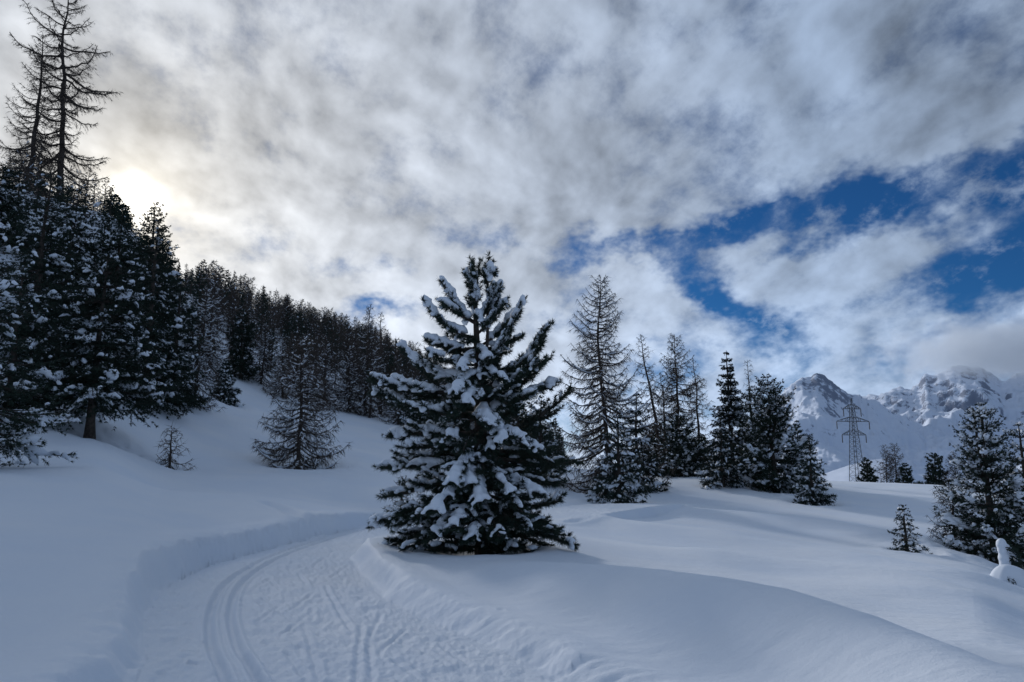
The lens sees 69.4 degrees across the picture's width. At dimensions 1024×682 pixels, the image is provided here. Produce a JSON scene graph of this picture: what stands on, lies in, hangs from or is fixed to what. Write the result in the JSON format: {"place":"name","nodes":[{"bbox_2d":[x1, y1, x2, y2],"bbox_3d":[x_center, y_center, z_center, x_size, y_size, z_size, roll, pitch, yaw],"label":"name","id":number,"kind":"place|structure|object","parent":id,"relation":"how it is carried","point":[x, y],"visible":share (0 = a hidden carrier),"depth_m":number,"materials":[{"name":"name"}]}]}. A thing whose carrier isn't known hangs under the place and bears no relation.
{"place":"outdoors","nodes":[
{"label":"outdoors","id":0,"kind":"place"},
{"bbox_2d":[0,186,509,462],"bbox_3d":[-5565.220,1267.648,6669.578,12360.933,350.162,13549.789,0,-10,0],"label":"hillside","id":1,"kind":"structure","parent":0,"point":[257,403],"depth_m":44.69,"materials":[{"name":"white snow"}]},
{"bbox_2d":[14,148,35,194],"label":"larch","id":2,"kind":"object","parent":1,"relation":"on","point":[29,160],"visible":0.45,"depth_m":60.70,"materials":[{"name":"brown plant"}]},
{"bbox_2d":[0,164,58,256],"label":"stone pine","id":3,"kind":"object","parent":1,"relation":"on","point":[9,205],"visible":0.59,"depth_m":47.94,"materials":[{"name":"green plant"}]},
{"bbox_2d":[22,140,54,210],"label":"larch","id":4,"kind":"object","parent":1,"relation":"on","point":[39,163],"visible":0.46,"depth_m":56.38,"materials":[{"name":"brown plant"}]},
{"bbox_2d":[0,264,82,429],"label":"stone pine","id":5,"kind":"object","parent":1,"relation":"on","point":[39,321],"visible":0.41,"depth_m":26.33,"materials":[{"name":"green plant"}]},
{"bbox_2d":[0,32,82,198],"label":"larch","id":6,"kind":"object","parent":1,"relation":"on","point":[36,124],"visible":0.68,"depth_m":70.58,"materials":[{"name":"brown plant"}]},
{"bbox_2d":[1,329,99,398],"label":"stone pine","id":7,"kind":"object","parent":1,"relation":"on","point":[51,356],"visible":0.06,"depth_m":31.10,"materials":[{"name":"green plant"}]},
{"bbox_2d":[0,171,102,361],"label":"stone pine","id":8,"kind":"object","parent":1,"relation":"on","point":[56,255],"visible":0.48,"depth_m":34.98,"materials":[{"name":"green plant"}]},
{"bbox_2d":[4,0,122,199],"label":"larch","id":9,"kind":"object","parent":1,"relation":"on","point":[62,97],"visible":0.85,"depth_m":72.73,"materials":[{"name":"brown plant"}]},
{"bbox_2d":[2,184,126,323],"bbox_3d":[-26.659,-4.750,44.347,7.953,9.755,7.554,0,-10,0],"label":"stone pine","id":10,"kind":"object","parent":1,"relation":"on","point":[87,234],"visible":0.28,"depth_m":44.48,"materials":[{"name":"green plant"}]},
{"bbox_2d":[56,169,97,248],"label":"larch","id":11,"kind":"object","parent":1,"relation":"on","point":[81,188],"visible":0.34,"depth_m":53.37,"materials":[{"name":"brown plant"}]},
{"bbox_2d":[75,165,102,229],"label":"larch","id":12,"kind":"object","parent":1,"relation":"on","point":[90,174],"visible":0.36,"depth_m":57.23,"materials":[{"name":"brown plant"}]},
{"bbox_2d":[0,252,180,439],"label":"stone pine","id":13,"kind":"object","parent":1,"relation":"on","point":[110,383],"visible":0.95,"depth_m":26.82,"materials":[{"name":"green plant"}]},
{"bbox_2d":[90,217,117,266],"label":"stone pine","id":14,"kind":"object","parent":1,"relation":"on","point":[104,223],"visible":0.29,"depth_m":52.08,"materials":[{"name":"green plant"}]},
{"bbox_2d":[99,185,121,232],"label":"stone pine","id":15,"kind":"object","parent":1,"relation":"on","point":[111,189],"visible":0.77,"depth_m":60.27,"materials":[{"name":"green plant"}]},
{"bbox_2d":[105,193,125,217],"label":"stone pine","id":16,"kind":"object","parent":1,"relation":"on","point":[119,201],"visible":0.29,"depth_m":68.91,"materials":[{"name":"green plant"}]},
{"bbox_2d":[80,212,163,328],"bbox_3d":[-24.904,-4.165,46.153,5.711,8.201,5.833,0,-10,0],"label":"stone pine","id":17,"kind":"object","parent":1,"relation":"on","point":[128,260],"visible":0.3,"depth_m":46.35,"materials":[{"name":"green plant"}]},
{"bbox_2d":[114,204,134,228],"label":"stone pine","id":18,"kind":"object","parent":1,"relation":"on","point":[124,210],"visible":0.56,"depth_m":66.67,"materials":[{"name":"green plant"}]},
{"bbox_2d":[110,232,165,300],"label":"stone pine","id":19,"kind":"object","parent":1,"relation":"on","point":[136,254],"visible":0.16,"depth_m":53.57,"materials":[{"name":"green plant"}]},
{"bbox_2d":[98,219,205,419],"bbox_3d":[-17.975,-1.094,36.786,5.508,10.301,5.653,4,-11,-24],"label":"stone pine","id":20,"kind":"object","parent":1,"relation":"on","point":[173,398],"visible":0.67,"depth_m":36.70,"materials":[{"name":"green plant"}]},
{"bbox_2d":[136,202,179,273],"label":"stone pine","id":21,"kind":"object","parent":1,"relation":"on","point":[152,223],"visible":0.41,"depth_m":64.25,"materials":[{"name":"green plant"}]},
{"bbox_2d":[140,254,192,335],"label":"stone pine","id":22,"kind":"object","parent":1,"relation":"on","point":[176,303],"visible":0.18,"depth_m":55.35,"materials":[{"name":"green plant"}]},
{"bbox_2d":[155,279,212,409],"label":"stone pine","id":23,"kind":"object","parent":1,"relation":"on","point":[192,341],"visible":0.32,"depth_m":40.53,"materials":[{"name":"green plant"}]},
{"bbox_2d":[193,261,210,307],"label":"larch","id":24,"kind":"object","parent":1,"relation":"on","point":[205,269],"visible":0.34,"depth_m":83.38,"materials":[{"name":"brown plant"}]},
{"bbox_2d":[178,287,227,411],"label":"larch","id":25,"kind":"object","parent":1,"relation":"on","point":[201,363],"visible":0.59,"depth_m":42.52,"materials":[{"name":"brown plant"}]},
{"bbox_2d":[189,278,241,382],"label":"larch","id":26,"kind":"object","parent":1,"relation":"on","point":[219,311],"visible":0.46,"depth_m":52.97,"materials":[{"name":"brown plant"}]},
{"bbox_2d":[206,266,229,325],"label":"larch","id":27,"kind":"object","parent":1,"relation":"on","point":[223,280],"visible":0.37,"depth_m":80.98,"materials":[{"name":"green plant"}]},
{"bbox_2d":[214,285,229,330],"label":"larch","id":28,"kind":"object","parent":1,"relation":"on","point":[221,289],"visible":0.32,"depth_m":75.91,"materials":[{"name":"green plant"}]},
{"bbox_2d":[204,360,244,406],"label":"spruce","id":29,"kind":"object","parent":1,"relation":"on","point":[227,395],"visible":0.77,"depth_m":47.98,"materials":[{"name":"green plant"}]},
{"bbox_2d":[219,270,238,312],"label":"stone pine","id":30,"kind":"object","parent":1,"relation":"on","point":[225,293],"visible":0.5,"depth_m":95.93,"materials":[{"name":"green plant"}]},
{"bbox_2d":[216,287,249,360],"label":"larch","id":31,"kind":"object","parent":1,"relation":"on","point":[232,315],"visible":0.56,"depth_m":62.60,"materials":[{"name":"brown plant"}]},
{"bbox_2d":[223,309,260,381],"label":"stone pine","id":32,"kind":"object","parent":1,"relation":"on","point":[243,368],"visible":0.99,"depth_m":58.39,"materials":[{"name":"green plant"}]},
{"bbox_2d":[230,274,254,316],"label":"larch","id":33,"kind":"object","parent":1,"relation":"on","point":[243,284],"visible":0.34,"depth_m":85.65,"materials":[{"name":"brown plant"}]},
{"bbox_2d":[248,298,266,346],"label":"larch","id":34,"kind":"object","parent":1,"relation":"on","point":[255,307],"visible":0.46,"depth_m":81.35,"materials":[{"name":"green plant"}]},
{"bbox_2d":[243,323,279,389],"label":"larch","id":35,"kind":"object","parent":1,"relation":"on","point":[264,359],"visible":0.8,"depth_m":60.51,"materials":[{"name":"brown plant"}]},
{"bbox_2d":[255,300,280,360],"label":"larch","id":36,"kind":"object","parent":1,"relation":"on","point":[270,317],"visible":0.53,"depth_m":75.67,"materials":[{"name":"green plant"}]},
{"bbox_2d":[264,328,279,371],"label":"stone pine","id":37,"kind":"object","parent":1,"relation":"on","point":[273,339],"visible":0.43,"depth_m":69.38,"materials":[{"name":"green plant"}]},
{"bbox_2d":[267,289,284,343],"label":"larch","id":38,"kind":"object","parent":1,"relation":"on","point":[275,300],"visible":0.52,"depth_m":95.20,"materials":[{"name":"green plant"}]},
{"bbox_2d":[259,334,299,402],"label":"larch","id":39,"kind":"object","parent":1,"relation":"on","point":[277,386],"visible":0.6,"depth_m":58.07,"materials":[{"name":"brown plant"}]},
{"bbox_2d":[276,296,288,336],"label":"larch","id":40,"kind":"object","parent":1,"relation":"on","point":[284,298],"visible":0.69,"depth_m":111.98,"materials":[{"name":"brown plant"}]},
{"bbox_2d":[277,310,293,341],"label":"stone pine","id":41,"kind":"object","parent":1,"relation":"on","point":[287,322],"visible":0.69,"depth_m":106.07,"materials":[{"name":"green plant"}]},
{"bbox_2d":[278,311,310,373],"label":"stone pine","id":42,"kind":"object","parent":1,"relation":"on","point":[298,323],"visible":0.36,"depth_m":75.69,"materials":[{"name":"green plant"}]},
{"bbox_2d":[306,332,327,393],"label":"larch","id":43,"kind":"object","parent":1,"relation":"on","point":[316,350],"visible":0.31,"depth_m":64.54,"materials":[{"name":"brown plant"}]},
{"bbox_2d":[304,335,342,410],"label":"larch","id":44,"kind":"object","parent":1,"relation":"on","point":[327,390],"visible":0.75,"depth_m":60.23,"materials":[{"name":"brown plant"}]},
{"bbox_2d":[321,325,341,370],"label":"larch","id":45,"kind":"object","parent":1,"relation":"on","point":[333,345],"visible":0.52,"depth_m":88.04,"materials":[{"name":"brown plant"}]},
{"bbox_2d":[324,327,341,366],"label":"stone pine","id":46,"kind":"object","parent":1,"relation":"on","point":[333,343],"visible":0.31,"depth_m":92.10,"materials":[{"name":"green plant"}]},
{"bbox_2d":[324,315,344,365],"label":"larch","id":47,"kind":"object","parent":1,"relation":"on","point":[336,320],"visible":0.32,"depth_m":95.45,"materials":[{"name":"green plant"}]},
{"bbox_2d":[328,345,341,390],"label":"larch","id":48,"kind":"object","parent":1,"relation":"on","point":[335,367],"visible":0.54,"depth_m":72.26,"materials":[{"name":"brown plant"}]},
{"bbox_2d":[333,325,362,402],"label":"larch","id":49,"kind":"object","parent":1,"relation":"on","point":[340,348],"visible":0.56,"depth_m":65.86,"materials":[{"name":"brown plant"}]},
{"bbox_2d":[330,347,371,414],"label":"larch","id":50,"kind":"object","parent":1,"relation":"on","point":[349,389],"visible":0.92,"depth_m":61.04,"materials":[{"name":"brown plant"}]},
{"bbox_2d":[346,304,390,418],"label":"larch","id":51,"kind":"object","parent":1,"relation":"on","point":[368,339],"visible":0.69,"depth_m":62.66,"materials":[{"name":"brown plant"}]},
{"bbox_2d":[368,312,396,417],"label":"larch","id":52,"kind":"object","parent":1,"relation":"on","point":[380,351],"visible":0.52,"depth_m":65.66,"materials":[{"name":"brown plant"}]},
{"bbox_2d":[381,346,393,405],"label":"stone pine","id":53,"kind":"object","parent":1,"relation":"on","point":[389,362],"visible":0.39,"depth_m":74.96,"materials":[{"name":"green plant"}]},
{"bbox_2d":[378,369,411,425],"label":"larch","id":54,"kind":"object","parent":1,"relation":"on","point":[394,419],"visible":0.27,"depth_m":59.66,"materials":[{"name":"brown plant"}]},
{"bbox_2d":[0,415,1023,681],"bbox_3d":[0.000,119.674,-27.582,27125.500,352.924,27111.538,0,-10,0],"label":"snowfield","id":55,"kind":"structure","parent":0,"point":[102,545],"depth_m":10.46,"materials":[{"name":"white snow"}]},
{"bbox_2d":[0,222,86,466],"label":"stone pine","id":56,"kind":"object","parent":55,"relation":"on","point":[38,419],"visible":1,"depth_m":17.88,"materials":[{"name":"green plant"}]},
{"bbox_2d":[155,425,195,470],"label":"larch","id":57,"kind":"object","parent":55,"relation":"on","point":[168,456],"visible":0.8,"depth_m":27.72,"materials":[{"name":"brown plant"}]},
{"bbox_2d":[252,334,352,469],"bbox_3d":[-9.731,3.299,34.457,4.702,7.414,4.363,-6,-11,29],"label":"larch","id":58,"kind":"object","parent":55,"relation":"on","point":[277,430],"visible":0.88,"depth_m":34.12,"materials":[{"name":"brown plant"}]},
{"bbox_2d":[397,376,442,435],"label":"stone pine","id":59,"kind":"object","parent":55,"relation":"on","point":[415,417],"visible":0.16,"depth_m":54.30,"materials":[{"name":"green plant"}]},
{"bbox_2d":[134,501,708,681],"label":"ski trail","id":60,"kind":"object","parent":55,"relation":"on","point":[314,609],"visible":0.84,"depth_m":7.40,"materials":[{"name":"white snow"}]},
{"bbox_2d":[364,250,584,555],"bbox_3d":[-0.638,1.101,13.173,3.084,5.575,3.370,-9,-13,44],"label":"stone pine","id":61,"kind":"object","parent":55,"relation":"on","point":[471,479],"visible":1,"depth_m":12.69,"materials":[{"name":"green plant"}]},
{"bbox_2d":[499,402,548,475],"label":"stone pine","id":62,"kind":"object","parent":55,"relation":"on","point":[511,421],"visible":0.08,"depth_m":45.45,"materials":[{"name":"green plant"}]},
{"bbox_2d":[516,395,566,485],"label":"stone pine","id":63,"kind":"object","parent":55,"relation":"on","point":[547,427],"visible":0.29,"depth_m":43.46,"materials":[{"name":"green plant"}]},
{"bbox_2d":[547,274,677,495],"bbox_3d":[6.084,3.746,45.989,8.545,16.651,8.148,0,-10,0],"label":"larch","id":64,"kind":"object","parent":55,"relation":"on","point":[603,393],"visible":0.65,"depth_m":45.74,"materials":[{"name":"brown plant"}]},
{"bbox_2d":[585,408,655,503],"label":"spruce","id":65,"kind":"object","parent":55,"relation":"on","point":[608,485],"visible":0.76,"depth_m":37.18,"materials":[{"name":"green plant"}]},
{"bbox_2d":[612,391,670,493],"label":"spruce","id":66,"kind":"object","parent":55,"relation":"on","point":[653,463],"visible":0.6,"depth_m":43.24,"materials":[{"name":"green plant"}]},
{"bbox_2d":[634,422,662,473],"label":"stone pine","id":67,"kind":"object","parent":55,"relation":"on","point":[653,445],"visible":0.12,"depth_m":59.13,"materials":[{"name":"green plant"}]},
{"bbox_2d":[634,334,677,475],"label":"larch","id":68,"kind":"object","parent":55,"relation":"on","point":[651,391],"visible":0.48,"depth_m":57.87,"materials":[{"name":"brown plant"}]},
{"bbox_2d":[650,373,677,475],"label":"larch","id":69,"kind":"object","parent":55,"relation":"on","point":[663,415],"visible":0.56,"depth_m":55.90,"materials":[{"name":"brown plant"}]},
{"bbox_2d":[646,334,707,474],"bbox_3d":[12.944,5.359,58.070,5.135,12.393,5.673,0,-10,0],"label":"larch","id":70,"kind":"object","parent":55,"relation":"on","point":[675,371],"visible":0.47,"depth_m":57.71,"materials":[{"name":"brown plant"}]},
{"bbox_2d":[652,413,705,476],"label":"stone pine","id":71,"kind":"object","parent":55,"relation":"on","point":[687,460],"visible":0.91,"depth_m":53.89,"materials":[{"name":"green plant"}]},
{"bbox_2d":[683,360,712,442],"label":"larch","id":72,"kind":"object","parent":55,"relation":"on","point":[697,413],"visible":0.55,"depth_m":61.98,"materials":[{"name":"brown plant"}]},
{"bbox_2d":[693,433,712,469],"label":"stone pine","id":73,"kind":"object","parent":55,"relation":"on","point":[703,440],"visible":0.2,"depth_m":59.88,"materials":[{"name":"green plant"}]},
{"bbox_2d":[694,416,748,489],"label":"spruce","id":74,"kind":"object","parent":55,"relation":"on","point":[723,474],"visible":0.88,"depth_m":46.07,"materials":[{"name":"green plant"}]},
{"bbox_2d":[702,351,755,480],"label":"spruce","id":75,"kind":"object","parent":55,"relation":"on","point":[731,409],"visible":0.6,"depth_m":50.48,"materials":[{"name":"green plant"}]},
{"bbox_2d":[722,387,782,475],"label":"stone pine","id":76,"kind":"object","parent":55,"relation":"on","point":[753,418],"visible":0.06,"depth_m":52.69,"materials":[{"name":"green plant"}]},
{"bbox_2d":[727,373,826,493],"bbox_3d":[16.545,6.268,46.944,6.439,8.571,6.063,0,-10,0],"label":"stone pine","id":77,"kind":"object","parent":55,"relation":"on","point":[758,464],"visible":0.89,"depth_m":46.61,"materials":[{"name":"green plant"}]},
{"bbox_2d":[788,420,822,484],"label":"stone pine","id":78,"kind":"object","parent":55,"relation":"on","point":[799,437],"visible":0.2,"depth_m":50.41,"materials":[{"name":"green plant"}]},
{"bbox_2d":[791,440,836,505],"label":"spruce","id":79,"kind":"object","parent":55,"relation":"on","point":[810,493],"visible":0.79,"depth_m":40.47,"materials":[{"name":"green plant"}]},
{"bbox_2d":[836,398,869,480],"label":"pylon","id":80,"kind":"object","parent":55,"relation":"on","point":[853,421],"visible":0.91,"depth_m":238.37,"materials":[{"name":"metal"}]},
{"bbox_2d":[856,457,879,481],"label":"stone pine","id":81,"kind":"object","parent":55,"relation":"on","point":[869,470],"visible":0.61,"depth_m":103.13,"materials":[{"name":"green plant"}]},
{"bbox_2d":[872,445,898,482],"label":"larch","id":82,"kind":"object","parent":55,"relation":"on","point":[886,459],"visible":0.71,"depth_m":103.39,"materials":[{"name":"brown plant"}]},
{"bbox_2d":[884,443,907,482],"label":"larch","id":83,"kind":"object","parent":55,"relation":"on","point":[897,474],"visible":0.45,"depth_m":104.42,"materials":[{"name":"brown plant"}]},
{"bbox_2d":[895,463,916,483],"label":"stone pine","id":84,"kind":"object","parent":55,"relation":"on","point":[906,479],"visible":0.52,"depth_m":102.19,"materials":[{"name":"green plant"}]},
{"bbox_2d":[887,504,933,553],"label":"spruce","id":85,"kind":"object","parent":55,"relation":"on","point":[906,544],"visible":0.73,"depth_m":23.71,"materials":[{"name":"green plant"}]},
{"bbox_2d":[916,452,950,484],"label":"stone pine","id":86,"kind":"object","parent":55,"relation":"on","point":[939,474],"visible":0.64,"depth_m":98.16,"materials":[{"name":"green plant"}]},
{"bbox_2d":[923,481,988,550],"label":"larch","id":87,"kind":"object","parent":55,"relation":"on","point":[946,501],"visible":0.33,"depth_m":26.88,"materials":[{"name":"brown plant"}]},
{"bbox_2d":[942,452,969,486],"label":"larch","id":88,"kind":"object","parent":55,"relation":"on","point":[954,467],"visible":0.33,"depth_m":96.72,"materials":[{"name":"brown plant"}]},
{"bbox_2d":[933,402,1023,565],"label":"stone pine","id":89,"kind":"object","parent":55,"relation":"on","point":[981,472],"visible":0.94,"depth_m":25.26,"materials":[{"name":"green plant"}]},
{"bbox_2d":[990,422,1023,566],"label":"stone pine","id":90,"kind":"object","parent":55,"relation":"on","point":[1020,460],"visible":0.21,"depth_m":26.25,"materials":[{"name":"green plant"}]},
{"bbox_2d":[990,564,1023,586],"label":"buried bush","id":91,"kind":"object","parent":55,"relation":"on","point":[1012,574],"visible":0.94,"depth_m":19.28,"materials":[{"name":"white plant"}]},
{"bbox_2d":[996,538,1023,568],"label":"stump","id":92,"kind":"object","parent":55,"relation":"on","point":[1007,552],"visible":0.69,"depth_m":21.61,"materials":[{"name":"white plant"}]},
{"bbox_2d":[0,0,1023,469],"label":"sky","id":93,"kind":"structure","parent":0,"point":[793,189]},
{"bbox_2d":[707,373,1019,477],"bbox_3d":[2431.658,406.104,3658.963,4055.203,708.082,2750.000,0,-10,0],"label":"mountain","id":94,"kind":"structure","parent":0,"point":[821,401],"depth_m":3852.73,"materials":[{"name":"white snow"}]},
{"bbox_2d":[814,459,1021,492],"bbox_3d":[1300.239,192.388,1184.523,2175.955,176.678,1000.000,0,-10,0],"label":"snowy foothill","id":95,"kind":"structure","parent":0,"point":[841,474],"depth_m":1416.63,"materials":[{"name":"white snow"}]},
{"bbox_2d":[863,365,1023,458],"bbox_3d":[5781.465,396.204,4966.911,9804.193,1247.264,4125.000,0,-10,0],"label":"mountain","id":96,"kind":"structure","parent":0,"point":[935,406],"depth_m":5355.24,"materials":[{"name":"white snow"}]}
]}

